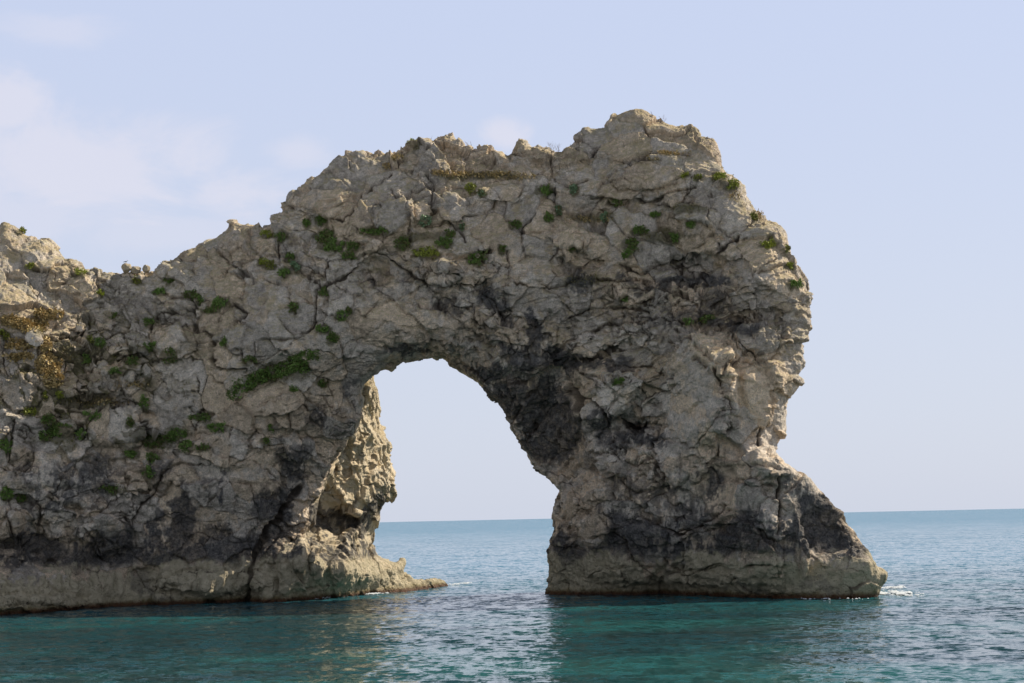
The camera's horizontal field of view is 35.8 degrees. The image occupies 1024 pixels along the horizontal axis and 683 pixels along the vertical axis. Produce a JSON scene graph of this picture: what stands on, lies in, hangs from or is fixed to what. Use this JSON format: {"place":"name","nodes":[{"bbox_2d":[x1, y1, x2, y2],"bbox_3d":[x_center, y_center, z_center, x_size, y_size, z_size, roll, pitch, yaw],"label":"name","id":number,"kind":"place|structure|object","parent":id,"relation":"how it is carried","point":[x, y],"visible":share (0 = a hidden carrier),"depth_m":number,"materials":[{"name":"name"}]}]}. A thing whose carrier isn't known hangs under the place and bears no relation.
{"place":"outdoors","nodes":[
{"label":"outdoors","id":0,"kind":"place"},
{"bbox_2d":[0,509,1023,682],"bbox_3d":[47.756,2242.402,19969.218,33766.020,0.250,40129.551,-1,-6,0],"label":"sea","id":1,"kind":"structure","parent":0,"point":[502,617],"depth_m":145.30,"materials":[{"name":"liquid"}]},
{"bbox_2d":[0,109,887,614],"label":"sea arch","id":2,"kind":"structure","parent":1,"relation":"in","point":[664,467],"depth_m":203.87,"materials":[{"name":"stone"}]},
{"bbox_2d":[0,329,10,339],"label":"cliff plant","id":3,"kind":"object","parent":2,"relation":"on","point":[6,334],"visible":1,"depth_m":203.94,"materials":[{"name":"green plant"}]},
{"bbox_2d":[0,436,11,452],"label":"cliff plant","id":4,"kind":"object","parent":2,"relation":"on","point":[6,446],"visible":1,"depth_m":197.07,"materials":[{"name":"green plant"}]},
{"bbox_2d":[0,486,13,499],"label":"cliff plant","id":5,"kind":"object","parent":2,"relation":"on","point":[10,491],"visible":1,"depth_m":195.48,"materials":[{"name":"green plant"}]},
{"bbox_2d":[15,493,25,502],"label":"cliff plant","id":6,"kind":"object","parent":2,"relation":"on","point":[22,498],"visible":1,"depth_m":197.30,"materials":[{"name":"green plant"}]},
{"bbox_2d":[21,407,36,415],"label":"cliff plant","id":7,"kind":"object","parent":2,"relation":"on","point":[33,411],"visible":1,"depth_m":199.93,"materials":[{"name":"green plant"}]},
{"bbox_2d":[24,262,33,268],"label":"cliff plant","id":8,"kind":"object","parent":2,"relation":"on","point":[29,266],"visible":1,"depth_m":209.65,"materials":[{"name":"green plant"}]},
{"bbox_2d":[0,306,64,389],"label":"dry grass","id":9,"kind":"structure","parent":2,"relation":"on","point":[12,320],"depth_m":203.09,"materials":[{"name":"green plant"}]},
{"bbox_2d":[40,412,56,429],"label":"cliff plant","id":10,"kind":"object","parent":2,"relation":"on","point":[44,419],"visible":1,"depth_m":199.89,"materials":[{"name":"green plant"}]},
{"bbox_2d":[38,422,70,440],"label":"cliff plant","id":11,"kind":"object","parent":2,"relation":"on","point":[50,435],"visible":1,"depth_m":199.84,"materials":[{"name":"green plant"}]},
{"bbox_2d":[55,391,63,398],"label":"cliff plant","id":12,"kind":"object","parent":2,"relation":"on","point":[60,394],"visible":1,"depth_m":202.04,"materials":[{"name":"green plant"}]},
{"bbox_2d":[74,428,86,439],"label":"cliff plant","id":13,"kind":"object","parent":2,"relation":"on","point":[79,432],"visible":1,"depth_m":200.62,"materials":[{"name":"green plant"}]},
{"bbox_2d":[75,267,87,275],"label":"cliff plant","id":14,"kind":"object","parent":2,"relation":"on","point":[80,270],"visible":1,"depth_m":211.44,"materials":[{"name":"green plant"}]},
{"bbox_2d":[82,352,91,363],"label":"cliff plant","id":15,"kind":"object","parent":2,"relation":"on","point":[84,355],"visible":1,"depth_m":205.84,"materials":[{"name":"green plant"}]},
{"bbox_2d":[82,409,101,420],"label":"cliff plant","id":16,"kind":"object","parent":2,"relation":"on","point":[88,413],"visible":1,"depth_m":201.43,"materials":[{"name":"green plant"}]},
{"bbox_2d":[94,336,107,347],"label":"cliff plant","id":17,"kind":"object","parent":2,"relation":"on","point":[97,343],"visible":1,"depth_m":207.04,"materials":[{"name":"green plant"}]},
{"bbox_2d":[98,483,118,494],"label":"cliff plant","id":18,"kind":"object","parent":2,"relation":"on","point":[108,488],"visible":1,"depth_m":200.35,"materials":[{"name":"green plant"}]},
{"bbox_2d":[108,366,121,373],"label":"cliff plant","id":19,"kind":"object","parent":2,"relation":"on","point":[113,370],"visible":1,"depth_m":204.76,"materials":[{"name":"green plant"}]},
{"bbox_2d":[121,263,131,272],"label":"boulder","id":20,"kind":"object","parent":2,"relation":"on","point":[125,267],"visible":1,"depth_m":212.28,"materials":[{"name":"stone"}]},
{"bbox_2d":[126,416,134,426],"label":"cliff plant","id":21,"kind":"object","parent":2,"relation":"on","point":[129,420],"visible":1,"depth_m":202.90,"materials":[{"name":"green plant"}]},
{"bbox_2d":[124,449,137,458],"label":"cliff plant","id":22,"kind":"object","parent":2,"relation":"on","point":[132,454],"visible":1,"depth_m":203.68,"materials":[{"name":"green plant"}]},
{"bbox_2d":[125,356,139,364],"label":"cliff plant","id":23,"kind":"object","parent":2,"relation":"on","point":[129,359],"visible":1,"depth_m":205.78,"materials":[{"name":"green plant"}]},
{"bbox_2d":[130,266,140,273],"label":"boulder","id":24,"kind":"object","parent":2,"relation":"on","point":[135,270],"visible":1,"depth_m":212.53,"materials":[{"name":"stone"}]},
{"bbox_2d":[132,275,141,283],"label":"cliff plant","id":25,"kind":"object","parent":2,"relation":"on","point":[134,280],"visible":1,"depth_m":211.50,"materials":[{"name":"green plant"}]},
{"bbox_2d":[138,394,148,409],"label":"cliff plant","id":26,"kind":"object","parent":2,"relation":"on","point":[144,399],"visible":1,"depth_m":204.54,"materials":[{"name":"green plant"}]},
{"bbox_2d":[142,265,149,272],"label":"boulder","id":27,"kind":"object","parent":2,"relation":"on","point":[145,268],"visible":1,"depth_m":212.79,"materials":[{"name":"stone"}]},
{"bbox_2d":[142,315,154,326],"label":"cliff plant","id":28,"kind":"object","parent":2,"relation":"on","point":[147,319],"visible":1,"depth_m":209.49,"materials":[{"name":"green plant"}]},
{"bbox_2d":[142,465,155,477],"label":"cliff plant","id":29,"kind":"object","parent":2,"relation":"on","point":[148,469],"visible":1,"depth_m":202.62,"materials":[{"name":"green plant"}]},
{"bbox_2d":[143,341,155,351],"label":"cliff plant","id":30,"kind":"object","parent":2,"relation":"on","point":[150,344],"visible":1,"depth_m":207.02,"materials":[{"name":"green plant"}]},
{"bbox_2d":[145,451,159,463],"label":"cliff plant","id":31,"kind":"object","parent":2,"relation":"attached to","point":[154,456],"visible":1,"depth_m":203.90,"materials":[{"name":"green plant"}]},
{"bbox_2d":[151,287,165,294],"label":"cliff plant","id":32,"kind":"object","parent":2,"relation":"on","point":[157,291],"visible":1,"depth_m":210.31,"materials":[{"name":"green plant"}]},
{"bbox_2d":[143,434,175,448],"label":"cliff plant","id":33,"kind":"object","parent":2,"relation":"on","point":[164,437],"visible":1,"depth_m":205.13,"materials":[{"name":"green plant"}]},
{"bbox_2d":[162,346,177,363],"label":"cliff plant","id":34,"kind":"object","parent":2,"relation":"on","point":[170,352],"visible":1,"depth_m":205.81,"materials":[{"name":"green plant"}]},
{"bbox_2d":[166,427,186,440],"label":"cliff plant","id":35,"kind":"object","parent":2,"relation":"on","point":[183,432],"visible":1,"depth_m":204.39,"materials":[{"name":"green plant"}]},
{"bbox_2d":[178,439,191,452],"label":"cliff plant","id":36,"kind":"object","parent":2,"relation":"on","point":[183,443],"visible":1,"depth_m":203.73,"materials":[{"name":"green plant"}]},
{"bbox_2d":[183,289,199,300],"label":"cliff plant","id":37,"kind":"object","parent":2,"relation":"on","point":[194,294],"visible":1,"depth_m":209.00,"materials":[{"name":"green plant"}]},
{"bbox_2d":[187,412,210,420],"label":"cliff plant","id":38,"kind":"object","parent":2,"relation":"on","point":[194,416],"visible":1,"depth_m":204.26,"materials":[{"name":"green plant"}]},
{"bbox_2d":[195,443,209,450],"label":"cliff plant","id":39,"kind":"object","parent":2,"relation":"on","point":[202,448],"visible":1,"depth_m":202.17,"materials":[{"name":"green plant"}]},
{"bbox_2d":[203,305,218,312],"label":"cliff plant","id":40,"kind":"object","parent":2,"relation":"attached to","point":[211,308],"visible":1,"depth_m":207.44,"materials":[{"name":"green plant"}]},
{"bbox_2d":[207,421,225,432],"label":"cliff plant","id":41,"kind":"object","parent":2,"relation":"on","point":[217,424],"visible":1,"depth_m":203.18,"materials":[{"name":"green plant"}]},
{"bbox_2d":[211,296,228,308],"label":"cliff plant","id":42,"kind":"object","parent":2,"relation":"on","point":[220,301],"visible":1,"depth_m":207.17,"materials":[{"name":"green plant"}]},
{"bbox_2d":[219,336,227,346],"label":"cliff plant","id":43,"kind":"object","parent":2,"relation":"on","point":[222,341],"visible":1,"depth_m":204.66,"materials":[{"name":"green plant"}]},
{"bbox_2d":[242,355,256,362],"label":"cliff plant","id":44,"kind":"object","parent":2,"relation":"on","point":[250,357],"visible":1,"depth_m":203.94,"materials":[{"name":"green plant"}]},
{"bbox_2d":[258,257,267,264],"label":"cliff plant","id":45,"kind":"object","parent":2,"relation":"on","point":[261,260],"visible":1,"depth_m":208.89,"materials":[{"name":"green plant"}]},
{"bbox_2d":[259,229,271,237],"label":"cliff plant","id":46,"kind":"object","parent":2,"relation":"on","point":[265,231],"visible":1,"depth_m":211.51,"materials":[{"name":"green plant"}]},
{"bbox_2d":[263,259,276,269],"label":"cliff plant","id":47,"kind":"object","parent":2,"relation":"on","point":[270,262],"visible":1,"depth_m":208.42,"materials":[{"name":"green plant"}]},
{"bbox_2d":[226,349,321,401],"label":"creeping mat","id":48,"kind":"object","parent":2,"relation":"on","point":[298,362],"visible":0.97,"depth_m":203.97,"materials":[{"name":"green plant"}]},
{"bbox_2d":[273,232,286,242],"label":"cliff plant","id":49,"kind":"object","parent":2,"relation":"on","point":[279,235],"visible":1,"depth_m":209.88,"materials":[{"name":"green plant"}]},
{"bbox_2d":[277,267,289,277],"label":"cliff plant","id":50,"kind":"object","parent":2,"relation":"on","point":[281,272],"visible":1,"depth_m":207.08,"materials":[{"name":"green plant"}]},
{"bbox_2d":[285,251,294,261],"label":"cliff plant","id":51,"kind":"object","parent":2,"relation":"on","point":[289,254],"visible":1,"depth_m":209.50,"materials":[{"name":"green plant"}]},
{"bbox_2d":[288,301,298,312],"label":"cliff plant","id":52,"kind":"object","parent":2,"relation":"on","point":[291,305],"visible":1,"depth_m":204.50,"materials":[{"name":"green plant"}]},
{"bbox_2d":[289,384,297,391],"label":"cliff plant","id":53,"kind":"object","parent":2,"relation":"on","point":[294,390],"visible":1,"depth_m":203.81,"materials":[{"name":"green plant"}]},
{"bbox_2d":[290,260,300,270],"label":"cliff plant","id":54,"kind":"object","parent":2,"relation":"attached to","point":[295,267],"visible":1,"depth_m":206.96,"materials":[{"name":"green plant"}]},
{"bbox_2d":[302,218,310,226],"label":"cliff plant","id":55,"kind":"object","parent":2,"relation":"on","point":[306,222],"visible":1,"depth_m":210.53,"materials":[{"name":"green plant"}]},
{"bbox_2d":[315,216,326,225],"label":"cliff plant","id":56,"kind":"object","parent":2,"relation":"on","point":[322,220],"visible":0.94,"depth_m":210.40,"materials":[{"name":"green plant"}]},
{"bbox_2d":[315,324,328,333],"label":"cliff plant","id":57,"kind":"object","parent":2,"relation":"on","point":[322,328],"visible":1,"depth_m":203.04,"materials":[{"name":"green plant"}]},
{"bbox_2d":[317,379,327,387],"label":"cliff plant","id":58,"kind":"object","parent":2,"relation":"attached to","point":[322,383],"visible":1,"depth_m":205.83,"materials":[{"name":"green plant"}]},
{"bbox_2d":[317,286,328,296],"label":"cliff plant","id":59,"kind":"object","parent":2,"relation":"on","point":[324,289],"visible":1,"depth_m":204.16,"materials":[{"name":"green plant"}]},
{"bbox_2d":[315,228,333,246],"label":"cliff plant","id":60,"kind":"object","parent":2,"relation":"attached to","point":[321,233],"visible":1,"depth_m":208.19,"materials":[{"name":"green plant"}]},
{"bbox_2d":[326,331,339,342],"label":"cliff plant","id":61,"kind":"object","parent":2,"relation":"attached to","point":[332,339],"visible":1,"depth_m":202.78,"materials":[{"name":"green plant"}]},
{"bbox_2d":[323,237,344,251],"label":"cliff plant","id":62,"kind":"object","parent":2,"relation":"on","point":[327,248],"visible":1,"depth_m":206.78,"materials":[{"name":"green plant"}]},
{"bbox_2d":[336,310,348,320],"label":"cliff plant","id":63,"kind":"object","parent":2,"relation":"on","point":[341,312],"visible":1,"depth_m":202.76,"materials":[{"name":"green plant"}]},
{"bbox_2d":[340,252,356,259],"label":"cliff plant","id":64,"kind":"object","parent":2,"relation":"on","point":[351,255],"visible":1,"depth_m":205.40,"materials":[{"name":"green plant"}]},
{"bbox_2d":[345,240,359,252],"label":"cliff plant","id":65,"kind":"object","parent":2,"relation":"on","point":[349,244],"visible":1,"depth_m":205.25,"materials":[{"name":"green plant"}]},
{"bbox_2d":[360,226,387,235],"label":"cliff plant","id":66,"kind":"object","parent":2,"relation":"attached to","point":[378,230],"visible":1,"depth_m":206.15,"materials":[{"name":"green plant"}]},
{"bbox_2d":[393,235,408,250],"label":"cliff plant","id":67,"kind":"object","parent":2,"relation":"on","point":[405,243],"visible":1,"depth_m":205.52,"materials":[{"name":"green plant"}]},
{"bbox_2d":[0,140,803,500],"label":"dry turf","id":68,"kind":"structure","parent":2,"relation":"on","point":[270,362],"depth_m":204.34,"materials":[{"name":"green plant"}]},
{"bbox_2d":[71,191,763,405],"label":"dry grass","id":69,"kind":"structure","parent":2,"relation":"on","point":[138,385],"depth_m":205.11,"materials":[{"name":"green plant"}]},
{"bbox_2d":[418,214,431,226],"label":"cliff plant","id":70,"kind":"object","parent":2,"relation":"on","point":[428,217],"visible":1,"depth_m":205.67,"materials":[{"name":"green plant"}]},
{"bbox_2d":[411,245,439,257],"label":"cliff plant","id":71,"kind":"object","parent":2,"relation":"on","point":[425,252],"visible":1,"depth_m":204.11,"materials":[{"name":"green plant"}]},
{"bbox_2d":[434,236,453,248],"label":"cliff plant","id":72,"kind":"object","parent":2,"relation":"on","point":[448,240],"visible":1,"depth_m":204.80,"materials":[{"name":"green plant"}]},
{"bbox_2d":[444,228,455,237],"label":"cliff plant","id":73,"kind":"object","parent":2,"relation":"on","point":[451,233],"visible":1,"depth_m":205.73,"materials":[{"name":"green plant"}]},
{"bbox_2d":[464,182,476,193],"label":"cliff plant","id":74,"kind":"object","parent":2,"relation":"on","point":[468,186],"visible":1,"depth_m":208.77,"materials":[{"name":"green plant"}]},
{"bbox_2d":[468,253,486,265],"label":"cliff plant","id":75,"kind":"object","parent":2,"relation":"on","point":[474,260],"visible":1,"depth_m":204.06,"materials":[{"name":"green plant"}]},
{"bbox_2d":[476,188,485,196],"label":"cliff plant","id":76,"kind":"object","parent":2,"relation":"on","point":[479,192],"visible":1,"depth_m":207.41,"materials":[{"name":"green plant"}]},
{"bbox_2d":[432,168,535,180],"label":"dry grass","id":77,"kind":"structure","parent":2,"relation":"on","point":[491,173],"depth_m":210.07,"materials":[{"name":"plant"}]},
{"bbox_2d":[509,219,521,228],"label":"cliff plant","id":78,"kind":"object","parent":2,"relation":"attached to","point":[514,222],"visible":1,"depth_m":206.37,"materials":[{"name":"green plant"}]},
{"bbox_2d":[382,150,690,169],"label":"dry grass","id":79,"kind":"structure","parent":2,"relation":"on","point":[665,152],"depth_m":205.33,"materials":[{"name":"plant"}]},
{"bbox_2d":[539,184,552,195],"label":"cliff plant","id":80,"kind":"object","parent":2,"relation":"on","point":[543,189],"visible":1,"depth_m":207.63,"materials":[{"name":"green plant"}]},
{"bbox_2d":[543,210,554,221],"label":"cliff plant","id":81,"kind":"object","parent":2,"relation":"on","point":[548,214],"visible":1,"depth_m":206.22,"materials":[{"name":"green plant"}]},
{"bbox_2d":[554,204,561,214],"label":"cliff plant","id":82,"kind":"object","parent":2,"relation":"attached to","point":[559,210],"visible":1,"depth_m":207.01,"materials":[{"name":"green plant"}]},
{"bbox_2d":[569,183,577,194],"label":"cliff plant","id":83,"kind":"object","parent":2,"relation":"on","point":[573,186],"visible":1,"depth_m":206.93,"materials":[{"name":"green plant"}]},
{"bbox_2d":[600,211,607,222],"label":"cliff plant","id":84,"kind":"object","parent":2,"relation":"attached to","point":[602,215],"visible":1,"depth_m":205.30,"materials":[{"name":"green plant"}]},
{"bbox_2d":[611,198,623,206],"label":"cliff plant","id":85,"kind":"object","parent":2,"relation":"on","point":[616,201],"visible":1,"depth_m":205.00,"materials":[{"name":"green plant"}]},
{"bbox_2d":[612,377,624,386],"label":"cliff plant","id":86,"kind":"object","parent":2,"relation":"attached to","point":[619,381],"visible":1,"depth_m":197.52,"materials":[{"name":"green plant"}]},
{"bbox_2d":[621,248,633,258],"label":"cliff plant","id":87,"kind":"object","parent":2,"relation":"on","point":[627,250],"visible":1,"depth_m":202.05,"materials":[{"name":"green plant"}]},
{"bbox_2d":[625,237,638,251],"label":"cliff plant","id":88,"kind":"object","parent":2,"relation":"on","point":[632,239],"visible":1,"depth_m":202.68,"materials":[{"name":"green plant"}]},
{"bbox_2d":[632,224,640,233],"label":"cliff plant","id":89,"kind":"object","parent":2,"relation":"on","point":[635,229],"visible":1,"depth_m":203.15,"materials":[{"name":"green plant"}]},
{"bbox_2d":[637,225,649,235],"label":"cliff plant","id":90,"kind":"object","parent":2,"relation":"on","point":[642,227],"visible":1,"depth_m":203.00,"materials":[{"name":"green plant"}]},
{"bbox_2d":[649,210,660,217],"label":"cliff plant","id":91,"kind":"object","parent":2,"relation":"attached to","point":[653,213],"visible":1,"depth_m":203.28,"materials":[{"name":"green plant"}]},
{"bbox_2d":[668,232,678,242],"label":"cliff plant","id":92,"kind":"object","parent":2,"relation":"on","point":[673,239],"visible":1,"depth_m":201.03,"materials":[{"name":"green plant"}]},
{"bbox_2d":[682,317,693,325],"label":"cliff plant","id":93,"kind":"object","parent":2,"relation":"on","point":[687,322],"visible":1,"depth_m":196.42,"materials":[{"name":"green plant"}]},
{"bbox_2d":[686,221,695,228],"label":"cliff plant","id":94,"kind":"object","parent":2,"relation":"attached to","point":[689,224],"visible":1,"depth_m":199.57,"materials":[{"name":"green plant"}]},
{"bbox_2d":[699,314,715,323],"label":"cliff plant","id":95,"kind":"object","parent":2,"relation":"attached to","point":[704,319],"visible":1,"depth_m":196.85,"materials":[{"name":"green plant"}]},
{"bbox_2d":[713,171,726,179],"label":"cliff plant","id":96,"kind":"object","parent":2,"relation":"on","point":[717,175],"visible":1,"depth_m":201.27,"materials":[{"name":"green plant"}]},
{"bbox_2d":[726,178,738,188],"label":"cliff plant","id":97,"kind":"object","parent":2,"relation":"on","point":[731,182],"visible":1,"depth_m":200.51,"materials":[{"name":"green plant"}]},
{"bbox_2d":[751,211,758,219],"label":"cliff plant","id":98,"kind":"object","parent":2,"relation":"on","point":[755,217],"visible":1,"depth_m":199.51,"materials":[{"name":"green plant"}]},
{"bbox_2d":[760,236,775,249],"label":"cliff plant","id":99,"kind":"object","parent":2,"relation":"on","point":[770,243],"visible":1,"depth_m":197.17,"materials":[{"name":"green plant"}]},
{"bbox_2d":[786,262,793,269],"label":"cliff plant","id":100,"kind":"object","parent":2,"relation":"on","point":[790,265],"visible":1,"depth_m":197.51,"materials":[{"name":"green plant"}]},
{"bbox_2d":[790,278,803,288],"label":"cliff plant","id":101,"kind":"object","parent":2,"relation":"on","point":[793,281],"visible":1,"depth_m":196.34,"materials":[{"name":"green plant"}]},
{"bbox_2d":[881,585,906,588],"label":"sea foam","id":102,"kind":"object","parent":1,"relation":"on","point":[899,586],"visible":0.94,"depth_m":206.98,"materials":[{"name":"grey"}]},
{"bbox_2d":[880,589,923,595],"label":"sea foam","id":103,"kind":"object","parent":1,"relation":"on","point":[905,593],"visible":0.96,"depth_m":191.08,"materials":[{"name":"grey"}]},
{"bbox_2d":[0,0,1023,521],"label":"sky","id":104,"kind":"structure","parent":0,"point":[884,138],"materials":[{"name":"blue"}]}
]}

